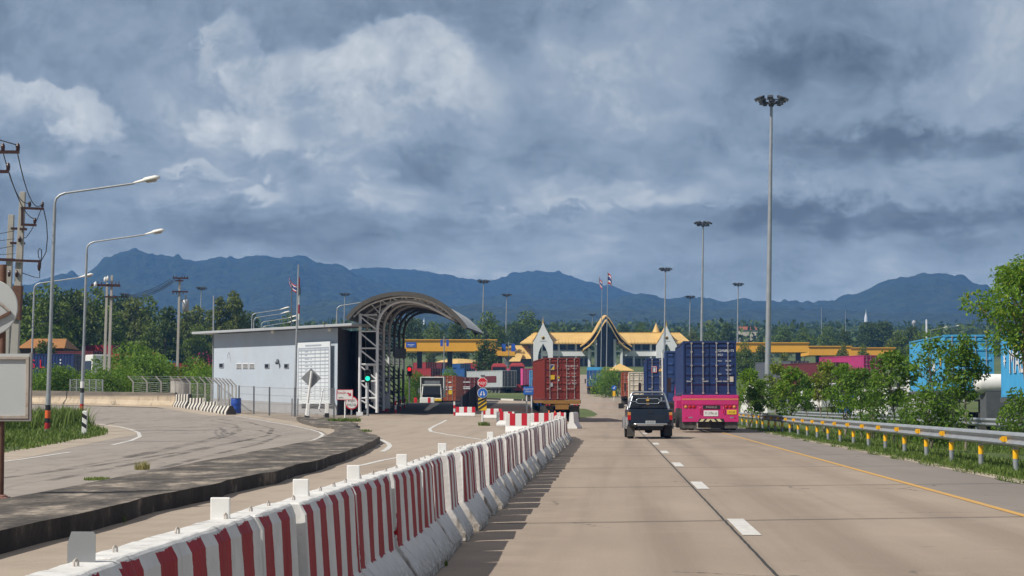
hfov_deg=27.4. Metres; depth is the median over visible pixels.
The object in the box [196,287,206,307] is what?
mast light
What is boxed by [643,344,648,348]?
window
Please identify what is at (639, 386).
container truck
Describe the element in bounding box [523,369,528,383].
door
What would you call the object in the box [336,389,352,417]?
arrow sign
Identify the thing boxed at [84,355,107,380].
parked truck
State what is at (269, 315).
street lamp
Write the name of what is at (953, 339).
door
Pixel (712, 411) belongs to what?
container truck
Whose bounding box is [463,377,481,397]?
shipping container
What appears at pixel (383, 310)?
weighbridge canopy
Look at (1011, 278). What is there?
roadside tree
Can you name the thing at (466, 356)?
broadleaf tree
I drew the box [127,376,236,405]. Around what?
chain link fence
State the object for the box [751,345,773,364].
broadleaf tree
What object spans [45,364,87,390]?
bush
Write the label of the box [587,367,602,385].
shipping container
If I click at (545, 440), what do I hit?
concrete barrier
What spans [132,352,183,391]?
bush
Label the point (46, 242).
power cable
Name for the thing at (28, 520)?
kerbed island
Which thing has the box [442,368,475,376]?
shipping container
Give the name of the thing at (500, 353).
checkpoint canopy
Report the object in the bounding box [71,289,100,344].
broadleaf tree
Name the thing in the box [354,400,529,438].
access road
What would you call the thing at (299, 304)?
radio mast
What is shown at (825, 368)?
young tree
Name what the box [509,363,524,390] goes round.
parked truck
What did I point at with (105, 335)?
power pole
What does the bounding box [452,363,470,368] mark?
shipping container
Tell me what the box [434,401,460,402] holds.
container truck
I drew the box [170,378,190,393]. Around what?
concrete cylinder
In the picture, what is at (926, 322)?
pale tower
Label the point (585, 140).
sky
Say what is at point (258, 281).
hills
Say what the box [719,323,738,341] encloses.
broadleaf tree
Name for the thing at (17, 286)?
power pole
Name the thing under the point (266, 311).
street lamp
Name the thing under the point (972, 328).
wood
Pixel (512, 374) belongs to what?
door
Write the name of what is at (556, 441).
concrete barrier
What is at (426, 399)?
water barrier
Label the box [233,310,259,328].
broadleaf tree
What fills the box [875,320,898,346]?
broadleaf tree
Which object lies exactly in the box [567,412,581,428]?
concrete barrier
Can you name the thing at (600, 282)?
flagpole
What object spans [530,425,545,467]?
concrete barrier
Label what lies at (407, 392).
bush
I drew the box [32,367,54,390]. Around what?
bush
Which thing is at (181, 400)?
kerb barrier
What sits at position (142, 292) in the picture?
power cable
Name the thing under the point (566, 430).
concrete barrier
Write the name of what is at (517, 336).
broadleaf tree
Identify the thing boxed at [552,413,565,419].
road block
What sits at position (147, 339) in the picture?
broadleaf tree
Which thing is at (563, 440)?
concrete barrier
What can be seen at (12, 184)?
power cable
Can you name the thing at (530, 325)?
broadleaf tree
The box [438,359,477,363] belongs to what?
domed roof
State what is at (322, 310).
hills
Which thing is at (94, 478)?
grass tuft
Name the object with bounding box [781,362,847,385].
shipping container
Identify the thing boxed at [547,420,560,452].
concrete barrier
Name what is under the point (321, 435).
road marking
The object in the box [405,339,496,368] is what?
checkpoint canopy
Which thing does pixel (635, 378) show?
door
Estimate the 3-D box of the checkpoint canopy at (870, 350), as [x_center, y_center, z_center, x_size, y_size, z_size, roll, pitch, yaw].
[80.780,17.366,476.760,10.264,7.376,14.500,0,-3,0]
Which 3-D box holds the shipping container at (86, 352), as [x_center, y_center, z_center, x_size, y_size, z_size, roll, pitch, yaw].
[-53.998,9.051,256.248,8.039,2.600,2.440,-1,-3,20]
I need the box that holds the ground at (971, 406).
[79,343,1023,462]
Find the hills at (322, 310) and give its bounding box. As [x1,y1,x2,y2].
[37,296,1019,334]
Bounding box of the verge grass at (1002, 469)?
[738,423,1023,483]
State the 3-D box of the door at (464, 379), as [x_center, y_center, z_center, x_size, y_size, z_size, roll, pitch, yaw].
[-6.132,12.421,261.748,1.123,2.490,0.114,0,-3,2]
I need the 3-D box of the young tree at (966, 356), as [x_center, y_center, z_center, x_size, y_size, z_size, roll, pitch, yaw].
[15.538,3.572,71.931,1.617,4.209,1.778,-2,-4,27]
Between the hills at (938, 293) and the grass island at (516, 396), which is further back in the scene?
the hills at (938, 293)
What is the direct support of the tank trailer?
on the ground at (971, 406)
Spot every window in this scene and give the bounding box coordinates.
[560,344,565,348]
[568,344,573,348]
[585,358,590,365]
[626,358,631,365]
[635,344,640,348]
[635,358,640,365]
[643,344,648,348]
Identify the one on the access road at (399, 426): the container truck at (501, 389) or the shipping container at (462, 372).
the container truck at (501, 389)
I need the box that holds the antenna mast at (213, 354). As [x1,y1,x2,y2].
[212,296,213,400]
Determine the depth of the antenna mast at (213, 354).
149.92 m
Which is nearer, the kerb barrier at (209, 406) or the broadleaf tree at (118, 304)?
the kerb barrier at (209, 406)
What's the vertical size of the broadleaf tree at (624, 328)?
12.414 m
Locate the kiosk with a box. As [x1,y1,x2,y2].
[610,364,633,383]
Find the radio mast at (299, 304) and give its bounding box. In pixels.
[298,278,300,325]
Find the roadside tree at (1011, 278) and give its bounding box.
[957,254,1023,376]
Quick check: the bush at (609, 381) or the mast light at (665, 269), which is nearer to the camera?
the bush at (609, 381)
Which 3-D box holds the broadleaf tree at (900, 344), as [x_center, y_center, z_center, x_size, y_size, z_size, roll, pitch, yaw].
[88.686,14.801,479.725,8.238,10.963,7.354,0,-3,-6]
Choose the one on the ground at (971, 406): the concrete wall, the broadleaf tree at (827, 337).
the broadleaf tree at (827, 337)
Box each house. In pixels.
[20,339,78,387]
[738,327,757,341]
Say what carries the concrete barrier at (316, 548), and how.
on the road at (600, 494)
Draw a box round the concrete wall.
[32,391,176,406]
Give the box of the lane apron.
[372,403,494,413]
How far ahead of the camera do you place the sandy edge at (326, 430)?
113.72 m
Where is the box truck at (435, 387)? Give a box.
[418,377,445,402]
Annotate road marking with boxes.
[4,452,68,461]
[99,424,141,444]
[237,416,324,440]
[360,457,395,465]
[379,439,391,451]
[428,420,476,438]
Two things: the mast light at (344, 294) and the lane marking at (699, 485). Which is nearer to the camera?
the lane marking at (699, 485)
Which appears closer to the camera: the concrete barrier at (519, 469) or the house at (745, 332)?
the concrete barrier at (519, 469)
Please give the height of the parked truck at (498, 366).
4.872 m
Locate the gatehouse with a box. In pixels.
[192,316,387,414]
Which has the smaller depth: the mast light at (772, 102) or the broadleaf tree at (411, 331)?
the mast light at (772, 102)
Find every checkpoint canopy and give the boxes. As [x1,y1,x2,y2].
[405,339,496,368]
[496,347,515,362]
[736,342,809,379]
[801,346,851,362]
[849,347,895,366]
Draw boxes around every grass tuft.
[84,476,109,480]
[134,461,150,469]
[327,417,360,421]
[478,421,489,425]
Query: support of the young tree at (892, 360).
on the ground at (971, 406)
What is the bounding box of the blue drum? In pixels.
[231,398,240,413]
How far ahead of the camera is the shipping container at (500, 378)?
325.52 m
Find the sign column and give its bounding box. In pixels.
[477,375,487,421]
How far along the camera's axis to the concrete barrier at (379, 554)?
14.56 m
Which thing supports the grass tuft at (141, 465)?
on the kerbed island at (28, 520)
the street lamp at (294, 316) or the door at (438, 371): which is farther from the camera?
the door at (438, 371)
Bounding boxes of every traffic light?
[364,370,370,415]
[407,364,411,402]
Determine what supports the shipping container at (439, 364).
on the container truck
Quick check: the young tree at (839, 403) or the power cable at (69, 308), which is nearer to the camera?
the young tree at (839, 403)
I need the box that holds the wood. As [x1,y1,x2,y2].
[43,317,1013,357]
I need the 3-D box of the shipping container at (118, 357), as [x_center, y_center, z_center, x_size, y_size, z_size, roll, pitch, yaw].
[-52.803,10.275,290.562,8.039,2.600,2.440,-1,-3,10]
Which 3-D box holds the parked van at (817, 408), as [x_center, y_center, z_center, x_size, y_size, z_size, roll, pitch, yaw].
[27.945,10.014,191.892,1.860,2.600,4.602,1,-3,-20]
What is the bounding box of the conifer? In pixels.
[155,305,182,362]
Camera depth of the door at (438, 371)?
390.05 m
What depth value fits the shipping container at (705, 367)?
96.83 m
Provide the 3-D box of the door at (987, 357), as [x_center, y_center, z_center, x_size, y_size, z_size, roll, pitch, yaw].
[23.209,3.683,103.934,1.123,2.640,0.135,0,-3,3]
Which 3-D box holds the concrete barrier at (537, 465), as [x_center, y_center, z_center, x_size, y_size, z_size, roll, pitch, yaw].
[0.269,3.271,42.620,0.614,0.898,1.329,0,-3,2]
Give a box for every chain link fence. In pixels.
[69,379,102,391]
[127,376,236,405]
[238,385,334,417]
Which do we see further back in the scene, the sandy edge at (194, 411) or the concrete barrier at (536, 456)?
the sandy edge at (194, 411)
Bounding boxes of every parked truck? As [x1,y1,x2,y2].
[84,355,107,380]
[491,363,506,370]
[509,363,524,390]
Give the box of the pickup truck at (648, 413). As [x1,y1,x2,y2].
[618,391,673,438]
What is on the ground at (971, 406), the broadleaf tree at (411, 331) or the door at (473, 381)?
the broadleaf tree at (411, 331)
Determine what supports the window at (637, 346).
in the customs hall
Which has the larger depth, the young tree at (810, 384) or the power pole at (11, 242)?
the young tree at (810, 384)
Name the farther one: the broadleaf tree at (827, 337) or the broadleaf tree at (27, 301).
the broadleaf tree at (827, 337)
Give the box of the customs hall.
[504,315,688,366]
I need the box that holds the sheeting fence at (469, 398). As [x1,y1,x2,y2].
[461,384,476,406]
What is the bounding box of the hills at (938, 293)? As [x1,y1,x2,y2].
[474,272,1022,314]
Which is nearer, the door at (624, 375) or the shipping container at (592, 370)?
the door at (624, 375)
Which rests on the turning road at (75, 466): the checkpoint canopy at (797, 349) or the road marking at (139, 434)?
the road marking at (139, 434)
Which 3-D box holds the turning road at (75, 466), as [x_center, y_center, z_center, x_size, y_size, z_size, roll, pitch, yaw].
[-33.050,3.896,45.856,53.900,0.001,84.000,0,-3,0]
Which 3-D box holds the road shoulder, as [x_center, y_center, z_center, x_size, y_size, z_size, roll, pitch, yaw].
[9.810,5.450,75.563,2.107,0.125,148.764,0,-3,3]
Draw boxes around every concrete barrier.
[26,531,125,575]
[96,497,262,575]
[230,500,298,575]
[276,479,336,575]
[309,482,363,575]
[331,465,414,575]
[375,454,444,575]
[407,458,453,561]
[415,454,461,551]
[432,443,473,541]
[447,447,488,530]
[453,444,490,518]
[466,442,497,515]
[477,440,507,508]
[482,437,509,500]
[487,432,515,497]
[497,434,522,492]
[501,433,524,487]
[505,431,527,484]
[509,430,532,481]
[516,429,535,477]
[520,428,537,474]
[523,427,540,471]
[527,426,543,469]
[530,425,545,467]
[531,425,546,464]
[534,424,550,462]
[538,422,552,457]
[538,424,552,460]
[543,422,555,457]
[545,422,556,455]
[546,421,557,453]
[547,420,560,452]
[550,420,562,448]
[551,420,561,451]
[553,419,563,448]
[554,418,565,447]
[556,418,566,445]
[559,418,568,444]
[560,417,570,443]
[563,416,571,440]
[563,417,570,441]
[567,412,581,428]
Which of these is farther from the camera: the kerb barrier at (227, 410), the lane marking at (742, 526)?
the kerb barrier at (227, 410)
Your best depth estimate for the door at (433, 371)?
389.38 m
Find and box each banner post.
[440,336,448,368]
[502,342,514,368]
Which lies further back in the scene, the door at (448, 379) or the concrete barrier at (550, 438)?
the door at (448, 379)
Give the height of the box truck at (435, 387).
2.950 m
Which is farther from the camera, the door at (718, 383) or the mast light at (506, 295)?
the mast light at (506, 295)
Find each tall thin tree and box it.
[204,296,232,352]
[223,290,249,329]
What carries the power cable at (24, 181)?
attached to the power pole at (17, 286)
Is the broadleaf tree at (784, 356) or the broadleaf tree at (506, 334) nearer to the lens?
the broadleaf tree at (784, 356)
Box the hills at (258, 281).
[12,248,453,313]
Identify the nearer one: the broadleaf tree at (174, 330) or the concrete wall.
the concrete wall
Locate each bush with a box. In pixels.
[32,363,80,390]
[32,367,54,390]
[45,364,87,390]
[78,369,97,390]
[84,368,128,391]
[87,340,179,391]
[98,364,148,391]
[113,349,176,392]
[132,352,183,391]
[174,355,211,397]
[180,352,211,391]
[185,362,211,401]
[193,364,211,401]
[396,382,415,402]
[400,370,429,402]
[441,366,462,376]
[589,366,622,396]
[597,371,620,397]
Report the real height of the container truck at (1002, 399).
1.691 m
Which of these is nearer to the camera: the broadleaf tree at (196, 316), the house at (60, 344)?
the house at (60, 344)
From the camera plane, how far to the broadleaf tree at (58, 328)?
288.91 m
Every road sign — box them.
[0,264,32,498]
[301,368,320,416]
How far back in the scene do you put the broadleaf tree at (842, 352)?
379.84 m
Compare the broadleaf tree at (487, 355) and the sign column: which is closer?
the sign column
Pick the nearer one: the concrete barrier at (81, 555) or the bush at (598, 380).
the concrete barrier at (81, 555)
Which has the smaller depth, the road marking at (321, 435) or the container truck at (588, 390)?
the road marking at (321, 435)
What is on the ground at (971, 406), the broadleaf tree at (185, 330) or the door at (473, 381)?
the broadleaf tree at (185, 330)
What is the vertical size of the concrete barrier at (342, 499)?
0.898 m
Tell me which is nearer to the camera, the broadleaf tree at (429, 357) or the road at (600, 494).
the road at (600, 494)
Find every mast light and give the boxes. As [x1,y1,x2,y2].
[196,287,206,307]
[340,293,349,329]
[477,280,489,332]
[501,293,511,332]
[659,267,671,357]
[685,295,694,334]
[694,221,711,340]
[732,283,743,341]
[754,95,788,384]
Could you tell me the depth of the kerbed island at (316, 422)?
109.31 m
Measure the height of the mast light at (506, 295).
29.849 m
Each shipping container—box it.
[32,354,81,378]
[36,351,102,355]
[79,345,119,352]
[103,353,160,368]
[410,368,441,379]
[413,362,435,368]
[434,376,462,400]
[436,362,446,368]
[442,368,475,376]
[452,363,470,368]
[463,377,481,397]
[467,370,516,386]
[507,368,532,384]
[529,370,532,386]
[533,358,579,399]
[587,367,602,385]
[621,372,627,396]
[628,372,643,399]
[643,358,663,395]
[664,351,674,400]
[675,341,736,395]
[755,361,808,380]
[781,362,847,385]
[819,355,881,375]
[909,335,993,391]
[1001,332,1023,397]
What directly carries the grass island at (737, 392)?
on the ground at (971, 406)
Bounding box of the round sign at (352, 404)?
[346,396,357,415]
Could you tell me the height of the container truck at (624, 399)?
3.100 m
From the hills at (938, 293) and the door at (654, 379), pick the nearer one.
the door at (654, 379)
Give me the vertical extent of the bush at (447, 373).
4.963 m
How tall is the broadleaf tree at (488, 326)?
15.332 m
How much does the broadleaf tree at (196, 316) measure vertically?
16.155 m
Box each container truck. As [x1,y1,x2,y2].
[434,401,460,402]
[483,387,515,392]
[526,379,580,419]
[585,379,600,393]
[618,382,627,403]
[638,383,674,419]
[667,378,738,429]
[897,376,986,429]
[1000,398,1023,418]
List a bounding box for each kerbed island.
[0,425,379,553]
[296,417,357,428]
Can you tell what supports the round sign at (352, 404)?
on the verge
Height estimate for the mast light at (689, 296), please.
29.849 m
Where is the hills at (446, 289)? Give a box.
[350,267,632,306]
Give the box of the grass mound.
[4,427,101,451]
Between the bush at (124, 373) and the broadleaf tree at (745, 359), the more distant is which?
the broadleaf tree at (745, 359)
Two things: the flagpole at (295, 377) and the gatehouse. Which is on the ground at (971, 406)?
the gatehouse
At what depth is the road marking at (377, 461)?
49.48 m
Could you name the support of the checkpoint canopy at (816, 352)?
on the ground at (971, 406)
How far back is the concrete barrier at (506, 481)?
30.99 m
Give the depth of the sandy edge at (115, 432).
69.54 m
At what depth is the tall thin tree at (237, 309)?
329.67 m
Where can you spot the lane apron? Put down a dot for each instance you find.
(429, 408)
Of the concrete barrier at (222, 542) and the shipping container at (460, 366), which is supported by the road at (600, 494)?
the concrete barrier at (222, 542)
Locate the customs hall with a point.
(637, 349)
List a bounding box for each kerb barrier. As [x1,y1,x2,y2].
[173,394,191,408]
[187,398,205,410]
[201,402,219,412]
[214,406,235,414]
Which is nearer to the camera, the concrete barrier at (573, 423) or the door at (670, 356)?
the concrete barrier at (573, 423)
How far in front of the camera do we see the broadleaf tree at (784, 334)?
639.60 m
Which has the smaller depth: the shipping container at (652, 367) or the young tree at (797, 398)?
the young tree at (797, 398)
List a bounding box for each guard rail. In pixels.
[738,412,1023,469]
[785,410,1023,430]
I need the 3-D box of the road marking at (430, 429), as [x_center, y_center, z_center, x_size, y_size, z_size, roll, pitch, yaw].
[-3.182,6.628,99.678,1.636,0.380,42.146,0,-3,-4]
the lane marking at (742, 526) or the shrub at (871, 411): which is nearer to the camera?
the lane marking at (742, 526)
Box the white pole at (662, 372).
[662,352,662,394]
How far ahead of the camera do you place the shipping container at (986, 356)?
104.08 m
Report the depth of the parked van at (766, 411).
160.11 m
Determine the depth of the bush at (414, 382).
229.10 m
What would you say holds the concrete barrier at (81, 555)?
on the road at (600, 494)
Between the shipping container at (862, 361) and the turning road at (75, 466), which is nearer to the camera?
the turning road at (75, 466)
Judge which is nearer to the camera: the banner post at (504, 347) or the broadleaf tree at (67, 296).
the broadleaf tree at (67, 296)
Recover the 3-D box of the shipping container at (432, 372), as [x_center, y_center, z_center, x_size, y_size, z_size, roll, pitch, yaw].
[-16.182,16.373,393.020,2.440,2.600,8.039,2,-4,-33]
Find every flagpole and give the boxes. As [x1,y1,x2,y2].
[289,278,296,325]
[291,265,299,415]
[599,277,601,366]
[606,272,611,369]
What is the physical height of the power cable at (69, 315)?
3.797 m
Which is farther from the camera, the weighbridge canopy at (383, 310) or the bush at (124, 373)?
the bush at (124, 373)
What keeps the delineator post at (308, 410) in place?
on the ground at (971, 406)
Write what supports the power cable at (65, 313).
attached to the power pole at (111, 285)
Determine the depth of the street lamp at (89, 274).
160.12 m
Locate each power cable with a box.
[3,154,30,203]
[6,163,35,218]
[15,145,43,206]
[30,287,102,319]
[30,290,102,323]
[30,293,102,327]
[38,210,47,260]
[117,279,169,296]
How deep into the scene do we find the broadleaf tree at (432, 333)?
559.75 m
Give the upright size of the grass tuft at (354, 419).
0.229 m
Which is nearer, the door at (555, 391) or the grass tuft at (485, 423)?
the grass tuft at (485, 423)
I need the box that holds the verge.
[32,403,407,434]
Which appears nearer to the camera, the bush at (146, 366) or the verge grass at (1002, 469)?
the verge grass at (1002, 469)
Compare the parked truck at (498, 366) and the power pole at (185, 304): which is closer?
the power pole at (185, 304)
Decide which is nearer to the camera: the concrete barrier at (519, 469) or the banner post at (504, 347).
the concrete barrier at (519, 469)
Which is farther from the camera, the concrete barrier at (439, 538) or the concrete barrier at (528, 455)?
the concrete barrier at (528, 455)
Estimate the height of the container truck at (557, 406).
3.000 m
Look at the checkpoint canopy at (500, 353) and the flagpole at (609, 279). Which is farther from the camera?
the flagpole at (609, 279)
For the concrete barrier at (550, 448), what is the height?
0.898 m
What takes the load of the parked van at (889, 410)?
on the ground at (971, 406)
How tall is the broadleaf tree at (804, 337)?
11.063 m
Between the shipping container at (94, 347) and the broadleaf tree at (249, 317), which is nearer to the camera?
the shipping container at (94, 347)
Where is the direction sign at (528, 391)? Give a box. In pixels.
[523,387,533,412]
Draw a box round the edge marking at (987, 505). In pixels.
[697,425,1023,516]
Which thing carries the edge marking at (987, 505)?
on the road at (600, 494)
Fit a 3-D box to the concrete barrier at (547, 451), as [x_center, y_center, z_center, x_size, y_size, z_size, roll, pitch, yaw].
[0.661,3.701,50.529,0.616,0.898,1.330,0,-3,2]
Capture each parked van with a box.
[740,385,787,414]
[800,383,836,411]
[852,387,902,422]
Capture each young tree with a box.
[736,367,768,426]
[747,378,773,428]
[763,361,792,426]
[769,365,813,429]
[792,376,815,416]
[808,359,841,431]
[820,363,859,436]
[840,366,880,437]
[868,349,923,441]
[904,329,959,443]
[941,331,991,449]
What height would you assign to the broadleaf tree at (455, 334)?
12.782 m
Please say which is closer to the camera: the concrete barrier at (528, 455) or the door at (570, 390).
the concrete barrier at (528, 455)
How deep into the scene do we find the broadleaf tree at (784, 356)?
299.72 m
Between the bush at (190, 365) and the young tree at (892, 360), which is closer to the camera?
the young tree at (892, 360)
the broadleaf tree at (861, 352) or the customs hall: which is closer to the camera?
the broadleaf tree at (861, 352)
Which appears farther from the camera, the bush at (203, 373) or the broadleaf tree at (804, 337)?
the broadleaf tree at (804, 337)
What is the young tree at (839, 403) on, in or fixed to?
on the ground at (971, 406)
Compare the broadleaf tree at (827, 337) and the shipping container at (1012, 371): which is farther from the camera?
the broadleaf tree at (827, 337)
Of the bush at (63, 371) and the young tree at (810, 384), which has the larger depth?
the bush at (63, 371)
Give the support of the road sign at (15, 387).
on the turning road at (75, 466)
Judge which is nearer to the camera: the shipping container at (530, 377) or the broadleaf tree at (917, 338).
the shipping container at (530, 377)
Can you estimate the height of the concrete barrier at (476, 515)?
0.898 m
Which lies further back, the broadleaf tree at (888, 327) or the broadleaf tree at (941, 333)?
the broadleaf tree at (888, 327)
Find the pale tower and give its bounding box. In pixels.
[925,319,927,337]
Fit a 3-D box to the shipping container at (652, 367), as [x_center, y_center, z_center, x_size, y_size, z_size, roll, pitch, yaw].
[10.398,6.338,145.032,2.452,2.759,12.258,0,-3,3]
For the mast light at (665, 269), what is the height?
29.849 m
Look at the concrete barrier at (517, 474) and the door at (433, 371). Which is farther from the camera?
the door at (433, 371)
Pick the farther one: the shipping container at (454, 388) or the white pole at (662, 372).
the shipping container at (454, 388)
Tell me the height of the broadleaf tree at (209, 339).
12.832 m
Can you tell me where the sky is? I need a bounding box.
[0,0,1023,302]
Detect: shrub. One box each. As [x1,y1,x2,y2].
[851,385,894,439]
[887,395,921,441]
[904,379,961,448]
[929,399,972,448]
[990,387,1023,452]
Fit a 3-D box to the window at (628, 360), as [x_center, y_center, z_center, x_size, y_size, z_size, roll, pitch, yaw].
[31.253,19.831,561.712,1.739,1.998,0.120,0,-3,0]
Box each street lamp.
[31,273,93,375]
[45,175,159,429]
[80,229,164,409]
[251,307,289,328]
[253,311,289,328]
[261,315,295,327]
[336,302,359,323]
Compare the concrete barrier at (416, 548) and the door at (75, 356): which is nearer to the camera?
the concrete barrier at (416, 548)
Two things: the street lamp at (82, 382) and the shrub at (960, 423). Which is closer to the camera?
the shrub at (960, 423)
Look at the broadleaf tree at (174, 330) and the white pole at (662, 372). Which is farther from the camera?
the broadleaf tree at (174, 330)
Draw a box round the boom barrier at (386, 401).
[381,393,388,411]
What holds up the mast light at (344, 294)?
on the ground at (971, 406)
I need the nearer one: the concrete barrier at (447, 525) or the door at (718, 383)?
the concrete barrier at (447, 525)
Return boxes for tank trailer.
[973,374,1018,430]
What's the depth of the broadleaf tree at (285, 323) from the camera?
419.64 m
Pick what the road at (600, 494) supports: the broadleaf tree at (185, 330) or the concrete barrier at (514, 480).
the concrete barrier at (514, 480)
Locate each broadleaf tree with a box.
[10,280,86,353]
[10,291,42,345]
[35,339,57,353]
[41,287,98,350]
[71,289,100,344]
[79,286,128,351]
[99,294,132,334]
[101,295,155,349]
[125,294,164,357]
[130,320,163,359]
[157,323,185,362]
[175,311,196,362]
[179,324,211,366]
[185,304,208,334]
[199,322,212,363]
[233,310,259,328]
[279,312,295,326]
[400,317,423,368]
[422,321,446,357]
[425,353,436,361]
[446,323,467,358]
[459,353,469,358]
[468,310,506,360]
[471,339,501,370]
[494,325,510,357]
[507,311,541,347]
[507,322,528,344]
[616,324,629,349]
[636,321,649,331]
[685,331,699,340]
[698,323,721,340]
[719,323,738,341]
[736,341,754,381]
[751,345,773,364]
[771,324,795,354]
[779,352,790,360]
[791,327,818,360]
[817,325,838,345]
[834,330,854,346]
[834,342,848,356]
[854,322,887,346]
[856,343,869,355]
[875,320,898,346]
[884,329,910,372]
[897,326,921,348]
[903,331,924,359]
[928,326,948,337]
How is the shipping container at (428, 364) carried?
on the container truck
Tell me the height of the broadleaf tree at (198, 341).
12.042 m
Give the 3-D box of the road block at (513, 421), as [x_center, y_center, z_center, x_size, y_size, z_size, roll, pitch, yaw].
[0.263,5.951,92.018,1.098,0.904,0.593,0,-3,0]
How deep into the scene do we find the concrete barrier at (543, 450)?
48.34 m
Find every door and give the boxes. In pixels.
[74,355,76,378]
[77,355,80,376]
[431,369,435,376]
[436,369,441,375]
[445,376,454,399]
[463,378,466,394]
[468,378,476,389]
[503,371,508,386]
[509,371,515,386]
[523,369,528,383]
[530,371,532,386]
[545,358,561,398]
[562,358,578,398]
[588,371,594,385]
[622,373,627,394]
[630,373,641,394]
[642,373,643,394]
[647,359,663,395]
[667,353,673,398]
[674,353,674,394]
[685,342,708,393]
[710,342,733,393]
[829,363,837,382]
[864,356,872,372]
[946,336,968,387]
[969,336,991,385]
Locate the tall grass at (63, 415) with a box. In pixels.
[5,403,97,430]
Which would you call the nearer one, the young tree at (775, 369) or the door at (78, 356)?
the young tree at (775, 369)
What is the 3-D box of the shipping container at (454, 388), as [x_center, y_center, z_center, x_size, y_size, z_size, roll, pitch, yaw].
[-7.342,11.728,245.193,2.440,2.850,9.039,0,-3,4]
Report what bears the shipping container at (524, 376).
on the container truck
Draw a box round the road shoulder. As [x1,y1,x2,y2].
[697,422,1023,513]
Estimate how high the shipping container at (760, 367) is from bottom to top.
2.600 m
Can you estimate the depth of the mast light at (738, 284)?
545.65 m
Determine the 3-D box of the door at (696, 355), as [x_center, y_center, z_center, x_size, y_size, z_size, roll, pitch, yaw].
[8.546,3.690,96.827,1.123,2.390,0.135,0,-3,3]
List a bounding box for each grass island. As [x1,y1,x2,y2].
[486,391,530,400]
[736,391,979,401]
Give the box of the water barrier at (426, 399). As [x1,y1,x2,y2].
[414,397,433,402]
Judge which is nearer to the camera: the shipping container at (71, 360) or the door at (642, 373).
the door at (642, 373)
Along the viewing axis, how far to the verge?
130.89 m
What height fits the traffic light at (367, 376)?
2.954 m
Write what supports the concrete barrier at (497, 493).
on the road at (600, 494)
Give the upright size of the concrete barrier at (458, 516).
0.965 m
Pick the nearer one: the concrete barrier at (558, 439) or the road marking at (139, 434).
the concrete barrier at (558, 439)
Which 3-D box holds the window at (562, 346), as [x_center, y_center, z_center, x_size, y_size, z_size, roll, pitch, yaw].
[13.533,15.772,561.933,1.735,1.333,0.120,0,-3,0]
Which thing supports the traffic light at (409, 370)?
on the ground at (971, 406)
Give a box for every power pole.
[0,143,19,172]
[0,192,43,353]
[0,215,24,353]
[91,275,119,373]
[103,283,107,376]
[172,275,188,372]
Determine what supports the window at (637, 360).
in the customs hall
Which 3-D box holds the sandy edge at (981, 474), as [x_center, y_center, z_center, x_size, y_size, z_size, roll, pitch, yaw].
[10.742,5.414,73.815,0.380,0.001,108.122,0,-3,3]
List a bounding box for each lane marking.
[671,462,682,465]
[691,482,708,488]
[727,519,760,534]
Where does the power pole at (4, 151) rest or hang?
on the grass mound
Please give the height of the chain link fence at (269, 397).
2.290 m
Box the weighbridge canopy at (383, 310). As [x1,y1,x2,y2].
[345,291,483,415]
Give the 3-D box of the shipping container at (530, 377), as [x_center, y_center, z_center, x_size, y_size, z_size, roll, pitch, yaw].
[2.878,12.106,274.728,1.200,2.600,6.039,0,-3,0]
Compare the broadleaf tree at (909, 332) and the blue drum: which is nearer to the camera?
the blue drum
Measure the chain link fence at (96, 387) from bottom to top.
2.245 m
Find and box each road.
[0,439,483,575]
[4,436,318,496]
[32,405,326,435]
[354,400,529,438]
[434,375,1023,575]
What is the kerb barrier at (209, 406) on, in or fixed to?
on the ground at (971, 406)
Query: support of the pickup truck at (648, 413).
on the road at (600, 494)
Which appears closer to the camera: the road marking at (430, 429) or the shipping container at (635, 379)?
the road marking at (430, 429)
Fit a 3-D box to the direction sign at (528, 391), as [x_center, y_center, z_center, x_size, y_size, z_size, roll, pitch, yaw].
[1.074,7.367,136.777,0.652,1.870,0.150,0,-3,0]
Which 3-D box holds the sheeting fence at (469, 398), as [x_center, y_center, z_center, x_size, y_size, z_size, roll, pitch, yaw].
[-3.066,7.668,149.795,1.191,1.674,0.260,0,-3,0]
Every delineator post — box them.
[82,411,87,433]
[306,403,309,416]
[325,403,328,417]
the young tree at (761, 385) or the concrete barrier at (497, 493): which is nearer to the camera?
the concrete barrier at (497, 493)
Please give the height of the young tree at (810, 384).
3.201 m
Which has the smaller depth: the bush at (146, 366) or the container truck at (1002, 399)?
the container truck at (1002, 399)
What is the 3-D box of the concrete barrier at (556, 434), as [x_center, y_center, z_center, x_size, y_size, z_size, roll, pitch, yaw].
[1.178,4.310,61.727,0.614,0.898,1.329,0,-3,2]
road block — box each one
[456,407,474,416]
[483,409,501,418]
[496,412,514,425]
[505,413,530,432]
[530,413,551,424]
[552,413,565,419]
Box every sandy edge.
[4,423,136,460]
[32,403,244,415]
[235,415,334,433]
[744,428,1023,483]
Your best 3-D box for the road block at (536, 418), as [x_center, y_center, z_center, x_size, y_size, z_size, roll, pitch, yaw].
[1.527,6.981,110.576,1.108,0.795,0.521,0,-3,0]

